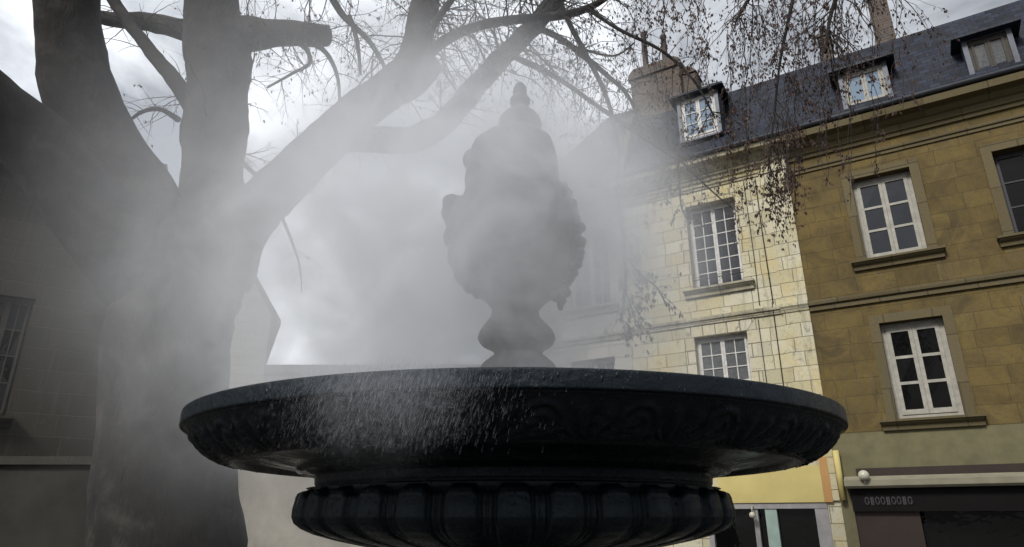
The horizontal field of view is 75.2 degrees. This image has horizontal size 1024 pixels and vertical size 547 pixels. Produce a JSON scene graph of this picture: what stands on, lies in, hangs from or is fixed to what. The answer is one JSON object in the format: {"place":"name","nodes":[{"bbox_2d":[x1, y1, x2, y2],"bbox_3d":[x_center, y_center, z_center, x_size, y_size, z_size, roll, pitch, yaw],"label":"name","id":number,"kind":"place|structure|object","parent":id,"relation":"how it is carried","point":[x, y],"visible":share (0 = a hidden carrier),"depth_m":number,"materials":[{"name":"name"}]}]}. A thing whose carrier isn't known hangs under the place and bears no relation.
{"place":"outdoors","nodes":[
{"label":"outdoors","id":0,"kind":"place"},
{"bbox_2d":[0,161,167,455],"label":"olive house","id":1,"kind":"structure","parent":0,"point":[53,310],"depth_m":12.59,"materials":[{"name":"stone"}]},
{"bbox_2d":[0,296,34,427],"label":"window","id":2,"kind":"structure","parent":1,"relation":"in","point":[15,314],"depth_m":12.38,"materials":[{"name":"brown paint"}]},
{"bbox_2d":[229,277,280,388],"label":"gabled house","id":3,"kind":"structure","parent":0,"point":[257,322],"depth_m":24.50,"materials":[{"name":"stone"}]},
{"bbox_2d":[238,469,361,546],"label":"pale garden wall","id":4,"kind":"structure","parent":0,"point":[267,501],"depth_m":14.13,"materials":[{"name":"beige stone"}]},
{"bbox_2d":[262,365,480,382],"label":"wall","id":5,"kind":"structure","parent":0,"point":[275,372],"depth_m":47.64,"materials":[{"name":"stone"}]},
{"bbox_2d":[0,0,1018,364],"label":"sky","id":6,"kind":"structure","parent":0,"point":[392,290],"materials":[{"name":"white"}]},
{"label":"ground","id":7,"kind":"structure","parent":0,"visible":0},
{"bbox_2d":[0,456,91,546],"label":"dark garden wall","id":8,"kind":"structure","parent":7,"relation":"on","point":[43,501],"depth_m":8.05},
{"bbox_2d":[0,0,782,546],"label":"plane tree","id":9,"kind":"object","parent":7,"relation":"on","point":[168,266],"visible":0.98,"depth_m":7.79,"materials":[{"name":"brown plant"}]},
{"bbox_2d":[179,82,847,546],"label":"fountain","id":10,"kind":"object","parent":7,"relation":"on","point":[621,458],"visible":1,"depth_m":2.02,"materials":[{"name":"black metal"}]},
{"bbox_2d":[245,355,545,455],"bbox_3d":[-0.305,0.325,1.612,1.006,0.238,0.194,-6,-21,15],"label":"spray","id":11,"kind":"object","parent":10,"relation":"attached to","point":[383,392],"visible":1,"depth_m":1.58,"materials":[{"name":"liquid"}]},
{"bbox_2d":[539,111,632,369],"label":"stone house","id":12,"kind":"structure","parent":7,"relation":"on","point":[581,321],"depth_m":16.89,"materials":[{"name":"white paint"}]},
{"bbox_2d":[539,301,557,322],"bbox_3d":[0.682,0.272,17.650,1.200,2.250,0.440,-12,-23,29],"label":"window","id":13,"kind":"structure","parent":12,"relation":"in","point":[545,314],"depth_m":17.05,"materials":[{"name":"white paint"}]},
{"bbox_2d":[559,231,619,319],"bbox_3d":[1.973,-0.002,16.904,1.570,2.250,0.440,-12,-23,29],"label":"window","id":14,"kind":"structure","parent":12,"relation":"in","point":[586,301],"depth_m":16.97,"materials":[{"name":"white paint"}]},
{"bbox_2d":[574,358,614,368],"bbox_3d":[2.065,3.030,15.952,1.170,1.900,0.088,-12,-23,29],"label":"window","id":15,"kind":"structure","parent":12,"relation":"in","point":[607,363],"depth_m":16.18,"materials":[{"name":"white paint"}]},
{"bbox_2d":[611,32,847,546],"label":"stone house","id":16,"kind":"structure","parent":7,"relation":"on","point":[745,311],"depth_m":15.05,"materials":[{"name":"beige stone"}]},
{"bbox_2d":[682,201,754,299],"bbox_3d":[4.692,-0.589,15.363,1.590,2.290,0.480,-12,-23,29],"label":"window","id":17,"kind":"structure","parent":16,"relation":"in","point":[718,269],"depth_m":15.47,"materials":[{"name":"white paint"}]},
{"bbox_2d":[696,333,758,381],"bbox_3d":[4.594,1.974,14.437,1.430,1.320,0.400,-12,-23,29],"label":"window","id":18,"kind":"structure","parent":16,"relation":"in","point":[728,356],"depth_m":14.59,"materials":[{"name":"white paint"}]},
{"bbox_2d":[609,0,959,250],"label":"weeping tree","id":19,"kind":"object","parent":7,"relation":"on","point":[789,183],"visible":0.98,"depth_m":7.26,"materials":[{"name":"brown plant"}]},
{"bbox_2d":[778,0,1023,546],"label":"brown house","id":20,"kind":"structure","parent":7,"relation":"on","point":[912,256],"depth_m":12.88,"materials":[{"name":"stone"}]},
{"bbox_2d":[851,171,945,271],"bbox_3d":[7.688,-1.113,13.557,1.640,2.030,0.425,-12,-23,29],"label":"window","id":21,"kind":"structure","parent":20,"relation":"in","point":[907,232],"depth_m":13.62,"materials":[{"name":"paint"}]},
{"bbox_2d":[879,318,985,430],"bbox_3d":[7.673,1.861,12.460,1.660,2.050,0.400,-12,-23,29],"label":"window","id":22,"kind":"structure","parent":20,"relation":"in","point":[940,384],"depth_m":12.53,"materials":[{"name":"paint"}]},
{"bbox_2d":[993,150,1023,247],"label":"window","id":23,"kind":"structure","parent":20,"relation":"in","point":[1009,166],"depth_m":12.69,"materials":[{"name":"paint"}]}
]}

